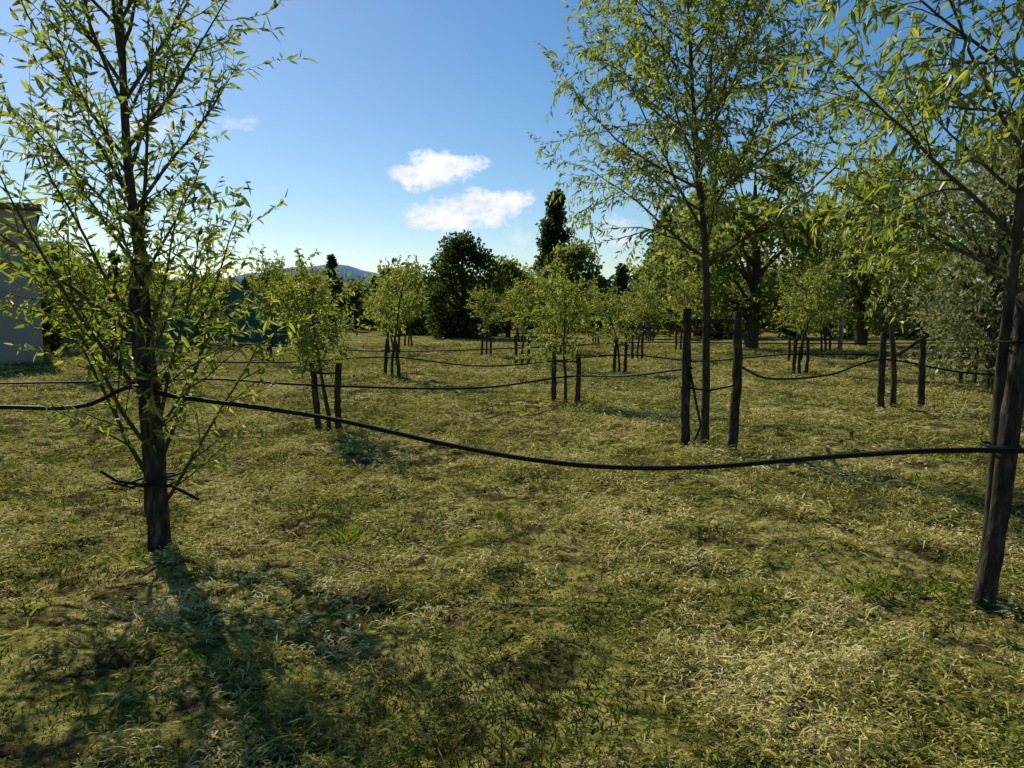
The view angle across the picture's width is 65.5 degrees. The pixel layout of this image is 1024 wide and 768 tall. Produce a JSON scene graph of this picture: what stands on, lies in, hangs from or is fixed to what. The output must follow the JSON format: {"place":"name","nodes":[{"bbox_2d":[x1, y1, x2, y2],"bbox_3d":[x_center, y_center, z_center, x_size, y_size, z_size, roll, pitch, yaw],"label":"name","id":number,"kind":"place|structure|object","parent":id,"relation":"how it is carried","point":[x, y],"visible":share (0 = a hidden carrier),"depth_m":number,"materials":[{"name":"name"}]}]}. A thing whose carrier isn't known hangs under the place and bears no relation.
{"place":"outdoors","nodes":[
{"label":"outdoors","id":0,"kind":"place"},
{"bbox_2d":[81,264,614,312],"bbox_3d":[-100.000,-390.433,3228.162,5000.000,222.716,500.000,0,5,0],"label":"hills","id":1,"kind":"structure","parent":0,"point":[356,272],"depth_m":3331.03,"materials":[{"name":"blue"}]},
{"bbox_2d":[0,326,1023,767],"bbox_3d":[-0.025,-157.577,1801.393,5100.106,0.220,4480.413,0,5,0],"label":"ground","id":2,"kind":"structure","parent":0,"point":[140,592],"depth_m":4.78,"materials":[{"name":"green plant"}]},
{"bbox_2d":[0,208,43,363],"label":"walls","id":3,"kind":"structure","parent":2,"relation":"on","point":[11,333],"depth_m":25.53,"materials":[{"name":"grey concrete"}]},
{"bbox_2d":[0,202,41,224],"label":"roof","id":4,"kind":"structure","parent":3,"relation":"on","point":[5,206],"depth_m":25.21,"materials":[{"name":"grey"}]},
{"bbox_2d":[0,594,46,623],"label":"weed plant","id":5,"kind":"object","parent":2,"relation":"on","point":[23,606],"visible":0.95,"depth_m":4.40,"materials":[{"name":"green plant"}]},
{"bbox_2d":[37,226,106,350],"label":"broadleaf tree","id":6,"kind":"object","parent":2,"relation":"on","point":[53,341],"visible":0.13,"depth_m":33.47,"materials":[{"name":"green plant"}]},
{"bbox_2d":[35,244,129,373],"bbox_3d":[-10.866,-1.914,20.610,1.929,3.339,1.748,2,5,23],"label":"young tree","id":7,"kind":"object","parent":2,"relation":"on","point":[89,284],"visible":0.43,"depth_m":20.52,"materials":[{"name":"green plant"}]},
{"bbox_2d":[101,339,117,370],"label":"tree support stakes","id":8,"kind":"object","parent":2,"relation":"on","point":[104,357],"visible":0.18,"depth_m":21.03,"materials":[{"name":"brown wood"}]},
{"bbox_2d":[102,250,129,363],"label":"cypress tree","id":9,"kind":"object","parent":2,"relation":"on","point":[116,262],"visible":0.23,"depth_m":25.23,"materials":[{"name":"green plant"}]},
{"bbox_2d":[98,252,176,331],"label":"young tree","id":10,"kind":"object","parent":2,"relation":"on","point":[125,260],"visible":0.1,"depth_m":27.78,"materials":[{"name":"green plant"}]},
{"bbox_2d":[52,637,230,722],"bbox_3d":[-1.620,1.288,3.530,0.706,0.088,0.692,0,5,0],"label":"weed plant","id":11,"kind":"object","parent":2,"relation":"on","point":[106,683],"visible":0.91,"depth_m":3.50,"materials":[{"name":"green plant"}]},
{"bbox_2d":[121,283,176,553],"bbox_3d":[-2.455,0.280,5.406,0.306,1.912,0.276,0,5,0],"label":"tree stake","id":12,"kind":"object","parent":2,"relation":"on","point":[156,508],"visible":0.65,"depth_m":5.31,"materials":[{"name":"brown wood"}]},
{"bbox_2d":[100,470,199,500],"bbox_3d":[-2.400,0.661,5.409,0.650,0.208,0.357,0,5,0],"label":"hose loop","id":13,"kind":"object","parent":12,"relation":"attached to","point":[132,482],"visible":0.9,"depth_m":5.26,"materials":[{"name":"black plastic"}]},
{"bbox_2d":[112,253,189,342],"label":"young tree","id":14,"kind":"object","parent":2,"relation":"on","point":[166,306],"visible":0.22,"depth_m":16.89,"materials":[{"name":"green plant"}]},
{"bbox_2d":[107,535,203,564],"bbox_3d":[-2.358,1.109,5.303,0.534,0.118,0.566,0,5,0],"label":"weed plant","id":15,"kind":"object","parent":2,"relation":"on","point":[142,561],"visible":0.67,"depth_m":5.30,"materials":[{"name":"green plant"}]},
{"bbox_2d":[0,0,318,530],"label":"willow tree","id":16,"kind":"object","parent":2,"relation":"on","point":[140,266],"visible":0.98,"depth_m":5.21,"materials":[{"name":"green plant"}]},
{"bbox_2d":[0,385,1023,469],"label":"irrigation hose","id":17,"kind":"object","parent":16,"relation":"attached to","point":[635,467],"visible":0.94,"depth_m":4.94,"materials":[{"name":"black plastic"}]},
{"bbox_2d":[42,284,323,345],"bbox_3d":[-19.100,-3.284,38.814,19.895,3.110,0.401,0,5,0],"label":"netting fence","id":18,"kind":"object","parent":2,"relation":"on","point":[235,294],"visible":0.12,"depth_m":38.87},
{"bbox_2d":[194,330,204,346],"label":"tree support stakes","id":19,"kind":"object","parent":2,"relation":"on","point":[195,332],"visible":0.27,"depth_m":36.91,"materials":[{"name":"brown wood"}]},
{"bbox_2d":[178,267,224,347],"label":"young tree","id":20,"kind":"object","parent":2,"relation":"on","point":[201,305],"visible":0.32,"depth_m":36.91,"materials":[{"name":"green plant"}]},
{"bbox_2d":[258,331,273,361],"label":"tree support stakes","id":21,"kind":"object","parent":2,"relation":"on","point":[270,347],"visible":0.6,"depth_m":25.95,"materials":[{"name":"brown wood"}]},
{"bbox_2d":[243,244,299,360],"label":"young tree","id":22,"kind":"object","parent":2,"relation":"on","point":[266,301],"visible":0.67,"depth_m":25.82,"materials":[{"name":"green plant"}]},
{"bbox_2d":[298,268,340,329],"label":"young tree","id":23,"kind":"object","parent":2,"relation":"on","point":[323,293],"visible":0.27,"depth_m":36.61,"materials":[{"name":"green plant"}]},
{"bbox_2d":[265,248,384,430],"bbox_3d":[-2.668,-0.545,10.730,1.533,2.503,1.346,3,6,31],"label":"young tree","id":24,"kind":"object","parent":2,"relation":"on","point":[308,348],"visible":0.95,"depth_m":10.55,"materials":[{"name":"green plant"}]},
{"bbox_2d":[309,361,341,429],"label":"tree support stakes","id":25,"kind":"object","parent":2,"relation":"on","point":[337,397],"visible":0.72,"depth_m":10.99,"materials":[{"name":"brown wood"}]},
{"bbox_2d":[0,367,691,389],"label":"irrigation hose","id":26,"kind":"object","parent":25,"relation":"attached to","point":[381,387],"visible":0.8,"depth_m":11.76,"materials":[{"name":"black plastic"}]},
{"bbox_2d":[307,422,351,432],"bbox_3d":[-2.564,0.596,11.030,0.614,0.144,0.620,0,5,0],"label":"weed plant","id":27,"kind":"object","parent":2,"relation":"on","point":[320,428],"visible":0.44,"depth_m":11.07,"materials":[{"name":"green plant"}]},
{"bbox_2d":[325,254,340,327],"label":"cypress tree","id":28,"kind":"object","parent":2,"relation":"on","point":[332,263],"visible":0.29,"depth_m":77.07,"materials":[{"name":"green plant"}]},
{"bbox_2d":[323,522,368,547],"bbox_3d":[-1.164,1.053,5.538,0.339,0.146,0.415,2,6,26],"label":"weed plant","id":29,"kind":"object","parent":2,"relation":"on","point":[345,541],"visible":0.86,"depth_m":5.55,"materials":[{"name":"green plant"}]},
{"bbox_2d":[360,272,416,346],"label":"young tree","id":30,"kind":"object","parent":2,"relation":"on","point":[390,301],"visible":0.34,"depth_m":30.78,"materials":[{"name":"green plant"}]},
{"bbox_2d":[382,338,400,376],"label":"tree support stakes","id":31,"kind":"object","parent":2,"relation":"on","point":[386,350],"visible":0.87,"depth_m":19.47,"materials":[{"name":"brown wood"}]},
{"bbox_2d":[387,330,400,352],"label":"tree support stakes","id":32,"kind":"object","parent":2,"relation":"on","point":[399,333],"visible":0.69,"depth_m":30.97,"materials":[{"name":"brown wood"}]},
{"bbox_2d":[365,254,428,375],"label":"young tree","id":33,"kind":"object","parent":2,"relation":"on","point":[408,276],"visible":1,"depth_m":19.16,"materials":[{"name":"green plant"}]},
{"bbox_2d":[362,261,449,334],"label":"broadleaf tree","id":34,"kind":"object","parent":2,"relation":"on","point":[419,322],"visible":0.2,"depth_m":60.74,"materials":[{"name":"green plant"}]},
{"bbox_2d":[404,329,412,345],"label":"tree support stakes","id":35,"kind":"object","parent":2,"relation":"on","point":[410,332],"visible":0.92,"depth_m":39.89,"materials":[{"name":"brown wood"}]},
{"bbox_2d":[392,284,430,344],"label":"young tree","id":36,"kind":"object","parent":2,"relation":"on","point":[411,316],"visible":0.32,"depth_m":39.78,"materials":[{"name":"green plant"}]},
{"bbox_2d":[417,229,510,338],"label":"broadleaf tree","id":37,"kind":"object","parent":2,"relation":"on","point":[449,267],"visible":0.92,"depth_m":50.69,"materials":[{"name":"green plant"}]},
{"bbox_2d":[463,284,507,354],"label":"young tree","id":38,"kind":"object","parent":2,"relation":"on","point":[480,294],"visible":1,"depth_m":30.98,"materials":[{"name":"green plant"}]},
{"bbox_2d":[480,331,491,355],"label":"tree support stakes","id":39,"kind":"object","parent":2,"relation":"on","point":[483,337],"visible":0.89,"depth_m":30.94,"materials":[{"name":"brown wood"}]},
{"bbox_2d":[0,340,1023,767],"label":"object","id":40,"kind":"object","parent":2,"relation":"on","point":[712,650],"depth_m":5.07,"materials":[{"name":"green plant"}]},
{"bbox_2d":[490,278,533,341],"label":"young tree","id":41,"kind":"object","parent":2,"relation":"on","point":[515,306],"visible":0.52,"depth_m":44.26,"materials":[{"name":"green plant"}]},
{"bbox_2d":[482,255,544,336],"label":"broadleaf tree","id":42,"kind":"object","parent":2,"relation":"on","point":[516,271],"visible":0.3,"depth_m":56.10,"materials":[{"name":"green plant"}]},
{"bbox_2d":[514,335,530,366],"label":"tree support stakes","id":43,"kind":"object","parent":2,"relation":"on","point":[517,345],"visible":0.69,"depth_m":23.43,"materials":[{"name":"brown wood"}]},
{"bbox_2d":[504,266,559,363],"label":"young tree","id":44,"kind":"object","parent":2,"relation":"on","point":[532,297],"visible":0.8,"depth_m":23.17,"materials":[{"name":"green plant"}]},
{"bbox_2d":[102,252,984,332],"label":"distant treeline","id":45,"kind":"object","parent":2,"relation":"on","point":[365,290],"visible":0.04,"depth_m":72.06,"materials":[{"name":"green plant"}]},
{"bbox_2d":[529,188,578,328],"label":"conifer tree","id":46,"kind":"object","parent":2,"relation":"on","point":[553,232],"visible":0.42,"depth_m":83.13,"materials":[{"name":"green plant"}]},
{"bbox_2d":[534,279,580,353],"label":"young tree","id":47,"kind":"object","parent":2,"relation":"on","point":[547,309],"visible":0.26,"depth_m":33.01,"materials":[{"name":"green plant"}]},
{"bbox_2d":[513,269,607,402],"bbox_3d":[0.912,-0.814,13.960,1.583,2.353,1.580,-1,5,-10],"label":"young tree","id":48,"kind":"object","parent":2,"relation":"on","point":[562,312],"visible":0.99,"depth_m":13.93,"materials":[{"name":"green plant"}]},
{"bbox_2d":[551,344,580,404],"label":"tree support stakes","id":49,"kind":"object","parent":2,"relation":"on","point":[554,382],"visible":0.68,"depth_m":14.08,"materials":[{"name":"brown wood"}]},
{"bbox_2d":[486,688,651,767],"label":"weed plant","id":50,"kind":"object","parent":2,"relation":"on","point":[540,729],"visible":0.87,"depth_m":3.06,"materials":[{"name":"green plant"}]},
{"bbox_2d":[541,237,614,332],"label":"broadleaf tree","id":51,"kind":"object","parent":2,"relation":"on","point":[573,262],"visible":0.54,"depth_m":67.97,"materials":[{"name":"green plant"}]},
{"bbox_2d":[567,274,612,341],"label":"young tree","id":52,"kind":"object","parent":2,"relation":"on","point":[583,302],"visible":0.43,"depth_m":39.44,"materials":[{"name":"green plant"}]},
{"bbox_2d":[592,328,599,345],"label":"tree support stakes","id":53,"kind":"object","parent":2,"relation":"on","point":[593,335],"visible":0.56,"depth_m":39.91,"materials":[{"name":"brown wood"}]},
{"bbox_2d":[578,286,646,371],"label":"young tree","id":54,"kind":"object","parent":2,"relation":"on","point":[613,311],"visible":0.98,"depth_m":21.19,"materials":[{"name":"green plant"}]},
{"bbox_2d":[612,336,627,372],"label":"tree support stakes","id":55,"kind":"object","parent":2,"relation":"on","point":[625,359],"visible":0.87,"depth_m":21.51,"materials":[{"name":"brown wood"}]},
{"bbox_2d":[611,263,631,335],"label":"cypress tree","id":56,"kind":"object","parent":2,"relation":"on","point":[621,278],"visible":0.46,"depth_m":59.30,"materials":[{"name":"green plant"}]},
{"bbox_2d":[631,328,643,359],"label":"tree support stakes","id":57,"kind":"object","parent":2,"relation":"on","point":[632,344],"visible":0.68,"depth_m":27.96,"materials":[{"name":"brown wood"}]},
{"bbox_2d":[621,269,673,357],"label":"young tree","id":58,"kind":"object","parent":2,"relation":"on","point":[651,304],"visible":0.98,"depth_m":27.63,"materials":[{"name":"green plant"}]},
{"bbox_2d":[627,280,667,340],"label":"young tree","id":59,"kind":"object","parent":2,"relation":"on","point":[641,298],"visible":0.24,"depth_m":45.95,"materials":[{"name":"green plant"}]},
{"bbox_2d":[647,325,653,340],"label":"tree support stakes","id":60,"kind":"object","parent":2,"relation":"on","point":[649,328],"visible":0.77,"depth_m":45.87,"materials":[{"name":"brown wood"}]},
{"bbox_2d":[631,203,694,329],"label":"conifer tree","id":61,"kind":"object","parent":2,"relation":"on","point":[665,212],"visible":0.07,"depth_m":80.27,"materials":[{"name":"green plant"}]},
{"bbox_2d":[675,324,680,349],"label":"tree support stakes","id":62,"kind":"object","parent":2,"relation":"on","point":[676,332],"visible":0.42,"depth_m":33.85,"materials":[{"name":"brown wood"}]},
{"bbox_2d":[662,274,702,349],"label":"young tree","id":63,"kind":"object","parent":2,"relation":"on","point":[683,297],"visible":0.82,"depth_m":33.30,"materials":[{"name":"green plant"}]},
{"bbox_2d":[622,190,768,335],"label":"broadleaf tree","id":64,"kind":"object","parent":2,"relation":"on","point":[658,270],"visible":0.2,"depth_m":56.05,"materials":[{"name":"green plant"}]},
{"bbox_2d":[671,437,719,449],"bbox_3d":[2.173,0.697,9.381,0.611,0.151,0.524,4,6,35],"label":"weed plant","id":65,"kind":"object","parent":2,"relation":"on","point":[703,443],"visible":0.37,"depth_m":9.33,"materials":[{"name":"green plant"}]},
{"bbox_2d":[680,308,743,450],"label":"tree support stakes","id":66,"kind":"object","parent":2,"relation":"on","point":[737,321],"visible":0.95,"depth_m":9.16,"materials":[{"name":"brown wood"}]},
{"bbox_2d":[739,359,994,379],"bbox_3d":[7.366,-0.274,12.293,11.231,0.450,2.336,-2,5,-22],"label":"irrigation hose","id":67,"kind":"object","parent":66,"relation":"attached to","point":[770,378],"visible":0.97,"depth_m":12.60,"materials":[{"name":"black plastic"}]},
{"bbox_2d":[664,129,857,348],"bbox_3d":[10.828,-6.329,35.530,7.113,9.777,7.021,-2,5,-23],"label":"broadleaf tree","id":68,"kind":"object","parent":2,"relation":"on","point":[752,310],"visible":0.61,"depth_m":34.94,"materials":[{"name":"green plant"}]},
{"bbox_2d":[527,0,1015,444],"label":"willow tree","id":69,"kind":"object","parent":2,"relation":"on","point":[707,147],"visible":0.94,"depth_m":8.83,"materials":[{"name":"green plant"}]},
{"bbox_2d":[606,282,983,339],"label":"hedge","id":70,"kind":"object","parent":2,"relation":"on","point":[904,334],"visible":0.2,"depth_m":50.52,"materials":[{"name":"green plant"}]},
{"bbox_2d":[787,333,804,360],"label":"tree support stakes","id":71,"kind":"object","parent":2,"relation":"on","point":[789,347],"visible":0.52,"depth_m":27.00,"materials":[{"name":"brown wood"}]},
{"bbox_2d":[791,338,809,372],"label":"tree support stakes","id":72,"kind":"object","parent":2,"relation":"on","point":[795,347],"visible":0.91,"depth_m":20.97,"materials":[{"name":"brown wood"}]},
{"bbox_2d":[156,353,968,366],"bbox_3d":[1.234,-0.590,19.452,18.358,0.286,3.694,0,5,-4],"label":"irrigation hose","id":73,"kind":"object","parent":72,"relation":"attached to","point":[566,359],"visible":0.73,"depth_m":19.33,"materials":[{"name":"black plastic"}]},
{"bbox_2d":[770,265,831,358],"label":"young tree","id":74,"kind":"object","parent":2,"relation":"on","point":[800,287],"visible":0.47,"depth_m":26.29,"materials":[{"name":"green plant"}]},
{"bbox_2d":[747,604,878,659],"bbox_3d":[1.499,1.231,4.024,0.628,0.118,0.604,-1,5,-11],"label":"weed plant","id":75,"kind":"object","parent":2,"relation":"on","point":[809,619],"visible":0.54,"depth_m":4.00,"materials":[{"name":"green plant"}]},
{"bbox_2d":[773,255,852,373],"bbox_3d":[7.853,-1.790,20.701,1.809,3.124,2.054,3,6,34],"label":"young tree","id":76,"kind":"object","parent":2,"relation":"on","point":[822,304],"visible":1,"depth_m":20.53,"materials":[{"name":"green plant"}]},
{"bbox_2d":[781,248,850,351],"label":"young tree","id":77,"kind":"object","parent":2,"relation":"on","point":[824,330],"visible":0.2,"depth_m":32.45,"materials":[{"name":"green plant"}]},
{"bbox_2d":[820,332,831,351],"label":"tree support stakes","id":78,"kind":"object","parent":2,"relation":"on","point":[821,341],"visible":0.8,"depth_m":32.94,"materials":[{"name":"brown wood"}]},
{"bbox_2d":[836,252,852,349],"bbox_3d":[14.250,-3.494,34.326,0.700,4.321,0.200,0,5,0],"label":"utility pole","id":79,"kind":"object","parent":2,"relation":"on","point":[840,332],"visible":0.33,"depth_m":34.30,"materials":[{"name":"brown wood"}]},
{"bbox_2d":[773,148,952,345],"bbox_3d":[17.329,-6.708,39.561,8.664,9.825,7.891,0,5,0],"label":"broadleaf tree","id":80,"kind":"object","parent":2,"relation":"on","point":[861,287],"visible":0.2,"depth_m":38.82,"materials":[{"name":"green plant"}]},
{"bbox_2d":[726,0,1023,575],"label":"willow tree","id":81,"kind":"object","parent":2,"relation":"on","point":[930,109],"visible":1,"depth_m":4.37,"materials":[{"name":"green plant"}]},
{"bbox_2d":[835,569,940,608],"bbox_3d":[2.159,1.165,4.627,0.500,0.132,0.514,-2,5,-18],"label":"weed plant","id":82,"kind":"object","parent":2,"relation":"on","point":[873,588],"visible":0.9,"depth_m":4.58,"materials":[{"name":"green plant"}]},
{"bbox_2d":[822,150,965,406],"bbox_3d":[6.188,-1.752,13.292,2.304,4.304,2.339,-3,5,-37],"label":"young tree","id":83,"kind":"object","parent":2,"relation":"on","point":[886,291],"visible":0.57,"depth_m":13.19,"materials":[{"name":"green plant"}]},
{"bbox_2d":[877,332,929,408],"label":"tree support stakes","id":84,"kind":"object","parent":2,"relation":"on","point":[921,341],"visible":0.89,"depth_m":13.04,"materials":[{"name":"brown wood"}]},
{"bbox_2d":[879,262,947,334],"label":"young tree","id":85,"kind":"object","parent":2,"relation":"on","point":[902,310],"visible":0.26,"depth_m":35.92,"materials":[{"name":"green plant"}]},
{"bbox_2d":[916,329,927,347],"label":"tree support stakes","id":86,"kind":"object","parent":2,"relation":"on","point":[925,333],"visible":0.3,"depth_m":35.97,"materials":[{"name":"brown wood"}]},
{"bbox_2d":[850,690,1023,767],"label":"weed plant","id":87,"kind":"object","parent":2,"relation":"on","point":[972,752],"visible":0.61,"depth_m":2.97,"materials":[{"name":"green plant"}]},
{"bbox_2d":[900,237,994,382],"bbox_3d":[10.137,-1.628,18.094,2.382,3.286,2.552,-2,6,-25],"label":"young tree","id":88,"kind":"object","parent":2,"relation":"on","point":[954,285],"visible":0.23,"depth_m":17.88,"materials":[{"name":"green plant"}]},
{"bbox_2d":[876,112,1023,392],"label":"olive tree","id":89,"kind":"object","parent":2,"relation":"on","point":[994,281],"visible":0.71,"depth_m":16.43,"materials":[{"name":"green plant"}]},
{"bbox_2d":[923,574,1010,612],"bbox_3d":[2.591,1.179,4.478,0.443,0.133,0.509,0,5,0],"label":"weed plant","id":90,"kind":"object","parent":2,"relation":"on","point":[953,594],"visible":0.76,"depth_m":4.51,"materials":[{"name":"green plant"}]},
{"bbox_2d":[958,344,978,382],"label":"tree support stakes","id":91,"kind":"object","parent":2,"relation":"on","point":[960,376],"visible":0.35,"depth_m":18.30,"materials":[{"name":"brown wood"}]},
{"bbox_2d":[916,106,1023,335],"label":"broadleaf tree","id":92,"kind":"object","parent":2,"relation":"on","point":[983,200],"visible":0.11,"depth_m":39.46,"materials":[{"name":"green plant"}]},
{"bbox_2d":[952,239,1021,342],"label":"young tree","id":93,"kind":"object","parent":2,"relation":"on","point":[980,291],"visible":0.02,"depth_m":24.59,"materials":[{"name":"green plant"}]},
{"bbox_2d":[971,293,1023,609],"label":"tree stake","id":94,"kind":"object","parent":2,"relation":"on","point":[1003,482],"visible":0.94,"depth_m":4.33,"materials":[{"name":"brown wood"}]},
{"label":"tree support stakes","id":95,"kind":"object","parent":2,"relation":"on","visible":0},
{"bbox_2d":[154,340,980,351],"bbox_3d":[0.900,-1.230,25.560,28.214,0.290,4.836,0,5,0],"label":"irrigation hose","id":96,"kind":"object","parent":95,"relation":"attached to","point":[581,344],"visible":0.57,"depth_m":25.59,"materials":[{"name":"black plastic"}]},
{"bbox_2d":[0,0,1023,282],"label":"sky","id":97,"kind":"structure","parent":0,"point":[411,124],"materials":[{"name":"blue"}]},
{"bbox_2d":[727,279,763,321],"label":"young tree","id":98,"kind":"object","parent":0,"point":[739,298],"visible":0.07,"depth_m":41.92,"materials":[{"name":"green plant"}]}
]}

